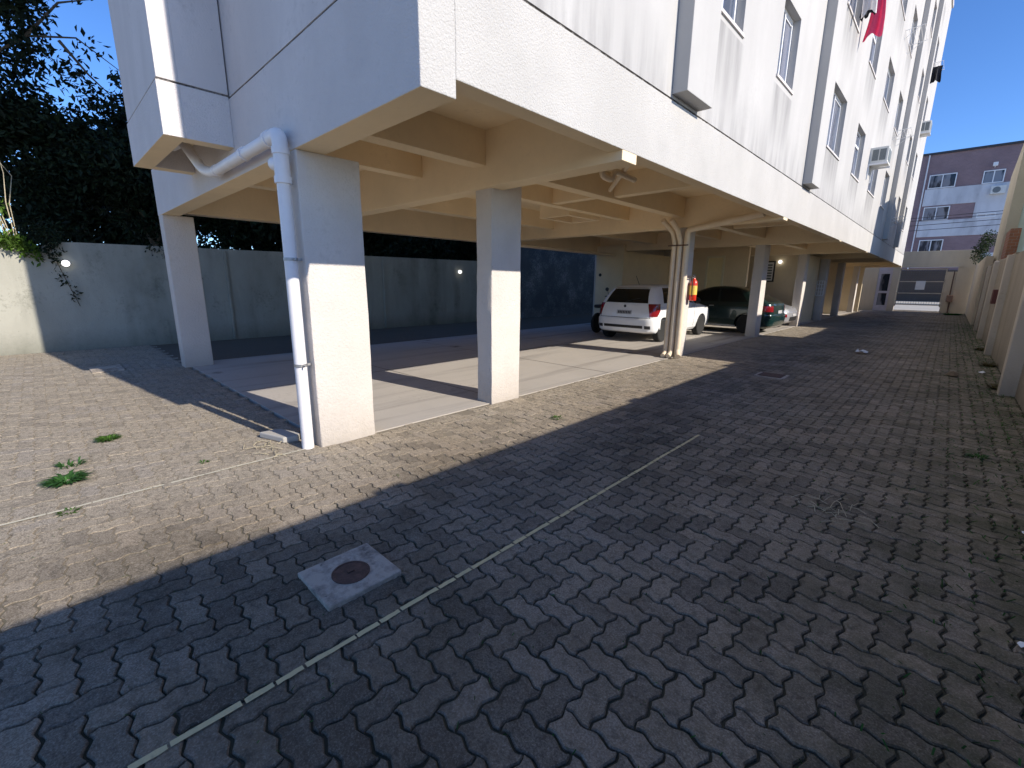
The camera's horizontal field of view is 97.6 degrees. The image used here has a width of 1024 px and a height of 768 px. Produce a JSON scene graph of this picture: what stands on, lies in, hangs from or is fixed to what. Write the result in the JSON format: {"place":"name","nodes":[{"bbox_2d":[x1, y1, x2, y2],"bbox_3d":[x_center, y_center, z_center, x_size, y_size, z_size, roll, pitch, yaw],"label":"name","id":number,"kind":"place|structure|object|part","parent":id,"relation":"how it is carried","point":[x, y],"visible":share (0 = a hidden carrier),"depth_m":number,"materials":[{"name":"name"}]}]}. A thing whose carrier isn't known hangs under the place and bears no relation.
{"place":"outdoors","nodes":[
{"label":"outdoors","id":0,"kind":"place"},
{"bbox_2d":[151,313,592,360],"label":"back yard ground","id":1,"kind":"structure","parent":0,"point":[237,348],"depth_m":12.07,"materials":[{"name":"grey concrete"}]},
{"bbox_2d":[0,310,1023,767],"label":"paving","id":2,"kind":"structure","parent":0,"point":[882,380],"depth_m":2.35,"materials":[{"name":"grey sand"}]},
{"bbox_2d":[37,468,93,487],"bbox_3d":[-3.264,0.698,3.279,0.322,0.044,0.312,12,17,42],"label":"weed","id":3,"kind":"object","parent":2,"relation":"on","point":[58,480],"visible":1,"depth_m":3.27,"materials":[{"name":"green plant"}]},
{"bbox_2d":[54,506,79,516],"bbox_3d":[-2.824,0.812,2.844,0.134,0.020,0.125,-6,14,-28],"label":"weed","id":4,"kind":"object","parent":2,"relation":"on","point":[69,510],"visible":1,"depth_m":2.84,"materials":[{"name":"green plant"}]},
{"bbox_2d":[50,456,86,469],"bbox_3d":[-3.493,0.633,3.558,0.208,0.043,0.215,7,14,25],"label":"weed","id":5,"kind":"object","parent":2,"relation":"on","point":[69,463],"visible":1,"depth_m":3.54,"materials":[{"name":"green plant"}]},
{"bbox_2d":[88,364,124,373],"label":"manhole slab","id":6,"kind":"structure","parent":2,"relation":"on","point":[104,369],"depth_m":7.30,"materials":[{"name":"concrete"}]},
{"bbox_2d":[93,433,121,442],"bbox_3d":[-3.746,0.504,4.145,0.264,0.032,0.235,12,17,42],"label":"weed","id":7,"kind":"object","parent":2,"relation":"on","point":[105,438],"visible":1,"depth_m":4.15,"materials":[{"name":"green plant"}]},
{"bbox_2d":[0,449,304,525],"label":"painted line","id":8,"kind":"object","parent":2,"relation":"on","point":[139,490],"visible":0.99,"depth_m":3.12,"materials":[{"name":"beige paint"}]},
{"bbox_2d":[243,440,285,456],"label":"dry twigs","id":9,"kind":"object","parent":2,"relation":"on","point":[272,447],"visible":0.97,"depth_m":3.94,"materials":[{"name":"beige wood"}]},
{"bbox_2d":[260,429,299,442],"bbox_3d":[-2.167,0.485,4.221,0.402,0.055,0.174,7,14,26],"label":"broken slab","id":10,"kind":"object","parent":2,"relation":"on","point":[282,435],"depth_m":4.17,"materials":[{"name":"white concrete"}]},
{"bbox_2d":[298,543,400,611],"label":"manhole slab","id":11,"kind":"structure","parent":2,"relation":"on","point":[335,582],"depth_m":2.23,"materials":[{"name":"concrete"}]},
{"bbox_2d":[127,434,699,767],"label":"painted line","id":12,"kind":"object","parent":2,"relation":"on","point":[162,749],"visible":1,"depth_m":1.82,"materials":[{"name":"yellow paint"}]},
{"bbox_2d":[753,372,789,379],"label":"manhole slab","id":13,"kind":"structure","parent":2,"relation":"on","point":[772,375],"depth_m":7.29,"materials":[{"name":"concrete"}]},
{"bbox_2d":[792,494,878,527],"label":"dry twigs","id":14,"kind":"object","parent":2,"relation":"on","point":[824,509],"visible":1,"depth_m":2.96,"materials":[{"name":"brown wood"}]},
{"bbox_2d":[945,272,954,312],"bbox_3d":[24.828,-5.180,25.346,0.280,2.300,0.210,12,17,42],"label":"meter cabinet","id":15,"kind":"object","parent":2,"relation":"on","point":[949,298],"visible":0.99,"depth_m":25.35,"materials":[{"name":"metal"}]},
{"bbox_2d":[944,371,957,375],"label":"dead leaf","id":16,"kind":"object","parent":2,"relation":"on","point":[952,373],"visible":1,"depth_m":7.45,"materials":[{"name":"brown plant"}]},
{"bbox_2d":[960,452,992,459],"bbox_3d":[4.069,0.631,3.915,0.216,0.028,0.187,12,17,42],"label":"weed","id":17,"kind":"object","parent":2,"relation":"on","point":[978,455],"visible":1,"depth_m":3.92,"materials":[{"name":"green plant"}]},
{"bbox_2d":[976,361,997,366],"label":"weed","id":18,"kind":"object","parent":2,"relation":"on","point":[992,364],"visible":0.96,"depth_m":8.41,"materials":[{"name":"green plant"}]},
{"bbox_2d":[979,383,997,389],"bbox_3d":[7.092,0.048,6.516,0.417,0.074,0.390,12,17,42],"label":"weed","id":19,"kind":"object","parent":2,"relation":"on","point":[993,385],"visible":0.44,"depth_m":6.58,"materials":[{"name":"green plant"}]},
{"bbox_2d":[1017,641,1023,647],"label":"pebble","id":20,"kind":"object","parent":2,"relation":"on","point":[1020,644],"visible":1,"depth_m":1.85,"materials":[{"name":"white stone"}]},
{"bbox_2d":[0,0,1023,248],"label":"sky","id":21,"kind":"structure","parent":0,"point":[979,97],"materials":[{"name":"blue"}]},
{"bbox_2d":[193,311,853,432],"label":"parking floor","id":22,"kind":"structure","parent":0,"point":[400,399],"depth_m":7.77,"materials":[{"name":"concrete"}]},
{"bbox_2d":[248,325,732,392],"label":"floor joints","id":23,"kind":"object","parent":22,"relation":"on","point":[472,357],"visible":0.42,"depth_m":7.95,"materials":[{"name":"soil"}]},
{"bbox_2d":[108,0,953,449],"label":"apartment building","id":24,"kind":"structure","parent":22,"relation":"on","point":[708,142],"depth_m":4.67,"materials":[{"name":"paint"}]},
{"bbox_2d":[689,274,697,300],"bbox_3d":[3.606,-1.929,8.969,0.166,0.520,0.229,12,17,42],"label":"fire extinguisher","id":25,"kind":"object","parent":24,"relation":"attached to","point":[693,282],"visible":1,"depth_m":8.95,"materials":[{"name":"red metal"}]},
{"bbox_2d":[704,256,725,288],"bbox_3d":[7.390,-3.423,16.453,0.650,2.469,0.172,12,17,42],"label":"door","id":26,"kind":"structure","parent":24,"relation":"in","point":[715,265],"depth_m":16.29,"materials":[{"name":"paint"}]},
{"bbox_2d":[721,0,744,38],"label":"window","id":27,"kind":"structure","parent":24,"relation":"in","point":[729,7],"depth_m":5.02,"materials":[{"name":"white metal"}]},
{"bbox_2d":[766,261,775,281],"bbox_3d":[9.900,-4.344,17.299,0.440,0.780,0.061,12,17,42],"label":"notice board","id":28,"kind":"object","parent":24,"relation":"attached to","point":[771,271],"visible":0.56,"depth_m":17.21,"materials":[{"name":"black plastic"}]},
{"bbox_2d":[776,8,793,94],"bbox_3d":[3.848,-4.748,6.346,0.180,0.980,0.870,12,17,42],"label":"window","id":29,"kind":"structure","parent":24,"relation":"in","point":[787,27],"depth_m":6.51,"materials":[{"name":"white metal"}]},
{"bbox_2d":[815,281,824,295],"bbox_3d":[12.922,-4.016,18.787,0.290,0.630,0.020,12,17,42],"label":"lattice panel","id":30,"kind":"object","parent":24,"relation":"attached to","point":[818,288],"visible":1,"depth_m":18.79,"materials":[{"name":"white metal"}]},
{"bbox_2d":[826,91,841,160],"bbox_3d":[6.485,-5.247,9.052,0.180,1.130,1.390,12,17,42],"label":"window","id":31,"kind":"structure","parent":24,"relation":"in","point":[836,104],"depth_m":9.29,"materials":[{"name":"white metal"}]},
{"bbox_2d":[847,0,859,33],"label":"window","id":32,"kind":"structure","parent":24,"relation":"in","point":[852,4],"depth_m":8.85,"materials":[{"name":"white metal"}]},
{"bbox_2d":[850,131,860,182],"bbox_3d":[8.509,-5.694,11.115,0.180,1.130,1.240,12,17,42],"label":"window","id":33,"kind":"structure","parent":24,"relation":"in","point":[858,137],"depth_m":11.42,"materials":[{"name":"white metal"}]},
{"bbox_2d":[867,170,873,197],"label":"window","id":34,"kind":"structure","parent":24,"relation":"in","point":[869,184],"depth_m":13.74,"materials":[{"name":"white metal"}]},
{"bbox_2d":[869,34,876,79],"bbox_3d":[8.531,-8.016,10.591,0.180,1.130,1.240,12,17,42],"label":"window","id":35,"kind":"structure","parent":24,"relation":"in","point":[874,39],"depth_m":10.90,"materials":[{"name":"white metal"}]},
{"bbox_2d":[865,145,891,182],"bbox_3d":[10.095,-6.053,12.388,0.520,0.800,0.660,12,17,42],"label":"air conditioner","id":36,"kind":"object","parent":24,"relation":"attached to","point":[879,157],"visible":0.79,"depth_m":12.15,"materials":[{"name":"white metal"}]},
{"bbox_2d":[880,176,885,209],"bbox_3d":[12.801,-6.670,15.482,0.180,1.110,1.240,12,17,42],"label":"window","id":37,"kind":"structure","parent":24,"relation":"in","point":[885,176],"depth_m":15.86,"materials":[{"name":"white metal"}]},
{"bbox_2d":[883,67,890,112],"bbox_3d":[10.659,-8.475,12.763,0.180,1.030,1.490,12,17,42],"label":"window","id":38,"kind":"structure","parent":24,"relation":"in","point":[888,73],"depth_m":13.10,"materials":[{"name":"white metal"}]},
{"bbox_2d":[894,101,898,136],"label":"window","id":39,"kind":"structure","parent":24,"relation":"in","point":[898,101],"depth_m":15.32,"materials":[{"name":"white metal"}]},
{"bbox_2d":[901,0,905,20],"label":"window","id":40,"kind":"structure","parent":24,"relation":"in","point":[901,0],"depth_m":12.34,"materials":[{"name":"white metal"}]},
{"bbox_2d":[894,127,913,145],"bbox_3d":[13.055,-8.233,14.965,0.474,0.282,1.116,12,17,42],"label":"drying rack","id":41,"kind":"object","parent":24,"relation":"attached to","point":[905,134],"visible":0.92,"depth_m":14.92,"materials":[{"name":"white metal"}]},
{"bbox_2d":[909,18,913,58],"bbox_3d":[12.844,-11.313,14.434,0.180,1.110,1.240,12,17,42],"label":"window","id":42,"kind":"structure","parent":24,"relation":"in","point":[913,18],"depth_m":14.76,"materials":[{"name":"white metal"}]},
{"bbox_2d":[906,23,927,53],"bbox_3d":[12.212,-10.413,13.549,0.474,0.282,1.216,12,17,42],"label":"drying rack","id":43,"kind":"object","parent":24,"relation":"attached to","point":[918,35],"visible":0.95,"depth_m":13.49,"materials":[{"name":"white metal"}]},
{"bbox_2d":[919,120,931,137],"bbox_3d":[18.484,-11.268,20.145,0.520,0.850,0.710,12,17,42],"label":"air conditioner","id":44,"kind":"object","parent":24,"relation":"attached to","point":[926,127],"visible":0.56,"depth_m":19.85,"materials":[{"name":"white metal"}]},
{"bbox_2d":[591,287,608,332],"bbox_3d":[3.016,-2.307,13.893,0.820,1.338,1.880,12,17,42],"label":"motorcycle","id":45,"kind":"object","parent":22,"relation":"on","point":[595,327],"visible":0.21,"depth_m":13.42,"materials":[{"name":"rubber"}]},
{"bbox_2d":[599,276,708,341],"bbox_3d":[4.175,-2.218,12.811,1.990,1.663,3.869,12,17,42],"label":"parked car","id":46,"kind":"object","parent":22,"relation":"on","point":[635,309],"visible":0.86,"depth_m":11.51,"materials":[{"name":"white paint"}]},
{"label":"rear window","id":47,"kind":"part","parent":46,"relation":"part of","materials":[{"name":"black glass"}]},
{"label":"side window","id":48,"kind":"part","parent":46,"relation":"part of","materials":[{"name":"black glass"}]},
{"bbox_2d":[696,286,784,333],"bbox_3d":[6.717,-2.563,14.997,4.114,1.420,2.010,12,17,42],"label":"parked car","id":49,"kind":"object","parent":22,"relation":"on","point":[727,305],"visible":0.57,"depth_m":13.86,"materials":[{"name":"green paint"}]},
{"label":"side window","id":50,"kind":"part","parent":49,"relation":"part of","materials":[{"name":"black glass"}]},
{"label":"side window","id":51,"kind":"part","parent":49,"relation":"part of","materials":[{"name":"black glass"}]},
{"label":"rear window","id":52,"kind":"part","parent":49,"relation":"part of","materials":[{"name":"grey glass"}]},
{"bbox_2d":[783,304,796,323],"bbox_3d":[8.336,-2.963,16.837,4.064,1.420,1.663,12,17,42],"label":"parked car","id":53,"kind":"object","parent":22,"relation":"on","point":[790,312],"visible":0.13,"depth_m":15.37,"materials":[{"name":"silver metal"}]},
{"bbox_2d":[893,308,938,311],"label":"sidewalk","id":54,"kind":"structure","parent":0,"point":[929,310],"depth_m":28.40,"materials":[{"name":"grey concrete"}]},
{"bbox_2d":[894,305,939,309],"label":"road","id":55,"kind":"structure","parent":0,"point":[917,307],"depth_m":33.00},
{"bbox_2d":[896,301,939,304],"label":"sidewalk","id":56,"kind":"structure","parent":0,"point":[916,302],"depth_m":38.99,"materials":[{"name":"grey concrete"}]},
{"bbox_2d":[910,210,1002,230],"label":"overhead cables","id":57,"kind":"object","parent":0,"point":[956,222],"visible":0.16,"depth_m":30.40,"materials":[{"name":"black plastic"}]},
{"bbox_3d":[7.319,-7.941,8.890,0.474,0.282,1.316,12,17,42],"label":"drying rack","id":58,"kind":"object","parent":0,"visible":0},
{"bbox_2d":[859,10,868,21],"bbox_3d":[6.869,-7.436,8.677,0.133,0.689,0.071,12,17,42],"label":"garment","id":59,"kind":"object","parent":58,"relation":"hanging from","point":[866,14],"visible":0.3,"depth_m":8.73,"materials":[{"name":"black fabric"}]},
{"bbox_2d":[864,10,874,18],"bbox_3d":[7.108,-7.594,8.814,0.195,0.635,0.067,12,17,42],"label":"garment","id":60,"kind":"object","parent":58,"relation":"hanging from","point":[870,11],"visible":0.3,"depth_m":8.86,"materials":[{"name":"black fabric"}]},
{"bbox_2d":[862,0,885,41],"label":"towel","id":61,"kind":"object","parent":58,"relation":"hanging from","point":[875,26],"visible":0.85,"depth_m":9.04,"materials":[{"name":"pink fabric"}]},
{"bbox_3d":[18.424,-13.633,19.444,0.474,0.282,1.116,12,17,42],"label":"drying rack","id":62,"kind":"object","parent":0,"visible":0},
{"bbox_2d":[930,65,942,83],"bbox_3d":[18.417,-13.427,19.434,0.368,0.647,0.215,12,17,42],"label":"garment","id":63,"kind":"object","parent":62,"relation":"hanging from","point":[936,73],"visible":0.94,"depth_m":19.42,"materials":[{"name":"black fabric"}]},
{"label":"ground","id":64,"kind":"structure","parent":0,"visible":0},
{"bbox_2d":[0,0,117,185],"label":"tree","id":65,"kind":"object","parent":64,"relation":"on","point":[18,12],"visible":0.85,"depth_m":9.72,"materials":[{"name":"green plant"}]},
{"bbox_2d":[0,67,244,249],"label":"tree","id":66,"kind":"object","parent":64,"relation":"on","point":[99,161],"visible":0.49,"depth_m":10.23,"materials":[{"name":"green plant"}]},
{"bbox_2d":[0,100,272,251],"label":"tree","id":67,"kind":"object","parent":64,"relation":"on","point":[102,229],"visible":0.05,"depth_m":14.18,"materials":[{"name":"green plant"}]},
{"bbox_2d":[0,242,476,355],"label":"perimeter wall","id":68,"kind":"structure","parent":64,"relation":"on","point":[126,299],"depth_m":10.14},
{"bbox_2d":[0,163,44,266],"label":"climbing vine","id":69,"kind":"object","parent":68,"relation":"attached to","point":[16,241],"visible":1,"depth_m":8.37,"materials":[{"name":"green plant"}]},
{"bbox_2d":[61,260,69,266],"bbox_3d":[-8.926,-2.413,8.959,0.118,0.140,0.140,12,17,42],"label":"wall lamp","id":70,"kind":"object","parent":68,"relation":"attached to","point":[65,263],"visible":1,"depth_m":8.94,"materials":[{"name":"glass"}]},
{"bbox_2d":[14,220,202,304],"bbox_3d":[-7.142,-2.697,10.790,0.453,1.858,6.379,12,17,42],"label":"climbing vine","id":71,"kind":"object","parent":68,"relation":"attached to","point":[43,232],"visible":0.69,"depth_m":8.74,"materials":[{"name":"green plant"}]},
{"bbox_2d":[213,218,386,255],"bbox_3d":[-6.289,-4.431,14.280,3.145,5.360,5.864,12,17,42],"label":"tree","id":72,"kind":"object","parent":64,"relation":"on","point":[268,235],"visible":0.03,"depth_m":12.70,"materials":[{"name":"green plant"}]},
{"bbox_2d":[363,232,465,259],"bbox_3d":[-4.048,-4.985,16.628,2.808,5.448,5.850,12,17,42],"label":"tree","id":73,"kind":"object","parent":64,"relation":"on","point":[402,246],"visible":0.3,"depth_m":15.81,"materials":[{"name":"green plant"}]},
{"bbox_2d":[445,240,476,260],"bbox_3d":[-1.370,-5.430,19.437,3.214,5.128,4.571,12,17,42],"label":"tree","id":74,"kind":"object","parent":64,"relation":"on","point":[470,248],"visible":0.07,"depth_m":18.13,"materials":[{"name":"green plant"}]},
{"bbox_2d":[520,247,668,318],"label":"wall","id":75,"kind":"structure","parent":64,"relation":"on","point":[556,283],"depth_m":20.17,"materials":[{"name":"blue paint"}]},
{"bbox_2d":[858,250,978,313],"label":"gate wall","id":76,"kind":"structure","parent":64,"relation":"on","point":[963,276],"depth_m":25.63,"materials":[{"name":"beige paint"}]},
{"bbox_2d":[872,267,893,310],"bbox_3d":[22.826,-5.908,27.535,0.669,2.719,0.150,12,17,42],"label":"entrance door","id":77,"kind":"structure","parent":76,"relation":"attached to","point":[883,288],"depth_m":27.51,"materials":[{"name":"white metal"}]},
{"bbox_2d":[894,268,947,306],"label":"driveway gate","id":78,"kind":"structure","parent":76,"relation":"attached to","point":[920,285],"depth_m":26.33,"materials":[{"name":"metal"}]},
{"bbox_2d":[896,140,1023,301],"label":"apartment building","id":79,"kind":"structure","parent":64,"relation":"on","point":[953,183],"depth_m":39.94,"materials":[{"name":"paint"}]},
{"bbox_2d":[917,239,943,250],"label":"window","id":80,"kind":"structure","parent":79,"relation":"in","point":[924,245],"depth_m":41.39,"materials":[{"name":"grey glass"}]},
{"bbox_2d":[922,206,949,220],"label":"window","id":81,"kind":"structure","parent":79,"relation":"in","point":[929,212],"depth_m":40.83,"materials":[{"name":"grey glass"}]},
{"bbox_2d":[927,172,957,188],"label":"window","id":82,"kind":"structure","parent":79,"relation":"in","point":[949,179],"depth_m":40.24,"materials":[{"name":"white metal"}]},
{"bbox_2d":[976,212,995,217],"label":"window","id":83,"kind":"structure","parent":79,"relation":"in","point":[993,212],"depth_m":38.70,"materials":[{"name":"white metal"}]},
{"bbox_2d":[981,169,1005,183],"bbox_3d":[40.987,-17.659,38.110,1.300,1.040,0.098,12,17,42],"label":"window","id":84,"kind":"structure","parent":79,"relation":"in","point":[991,176],"depth_m":38.10,"materials":[{"name":"white metal"}]},
{"bbox_2d":[990,185,1006,194],"bbox_3d":[41.167,-16.451,37.920,0.900,0.650,0.350,12,17,42],"label":"air conditioner","id":85,"kind":"object","parent":79,"relation":"attached to","point":[999,189],"visible":1,"depth_m":37.82,"materials":[{"name":"white metal"}]},
{"bbox_2d":[965,256,994,324],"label":"yard wall","id":86,"kind":"structure","parent":64,"relation":"on","point":[977,284],"depth_m":18.63,"materials":[{"name":"beige paint"}]},
{"bbox_2d":[970,229,997,264],"bbox_3d":[25.108,-7.191,23.761,0.868,1.942,1.228,4,13,13],"label":"shrub","id":87,"kind":"object","parent":86,"relation":"on","point":[984,245],"depth_m":23.78,"materials":[{"name":"green plant"}]},
{"bbox_2d":[973,251,1023,411],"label":"yard wall","id":88,"kind":"structure","parent":64,"relation":"on","point":[999,326],"depth_m":8.67,"materials":[{"name":"beige paint"}]},
{"bbox_2d":[990,289,998,303],"bbox_3d":[12.110,-2.194,11.246,0.090,0.350,0.400,12,17,42],"label":"meter box","id":89,"kind":"object","parent":88,"relation":"attached to","point":[994,295],"visible":0.95,"depth_m":11.12,"materials":[{"name":"brown metal"}]},
{"bbox_2d":[993,145,1023,262],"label":"neighbour house","id":90,"kind":"structure","parent":64,"relation":"on","point":[1010,239],"depth_m":15.80,"materials":[{"name":"paint"}]},
{"bbox_3d":[6.408,-7.677,7.999,0.444,0.282,1.116,12,17,42],"label":"drying rack","id":91,"kind":"object","parent":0,"visible":0},
{"bbox_2d":[861,0,877,18],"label":"sheet","id":92,"kind":"object","parent":91,"relation":"hanging from","point":[869,5],"visible":1,"depth_m":8.37,"materials":[{"name":"white fabric"}]}
]}

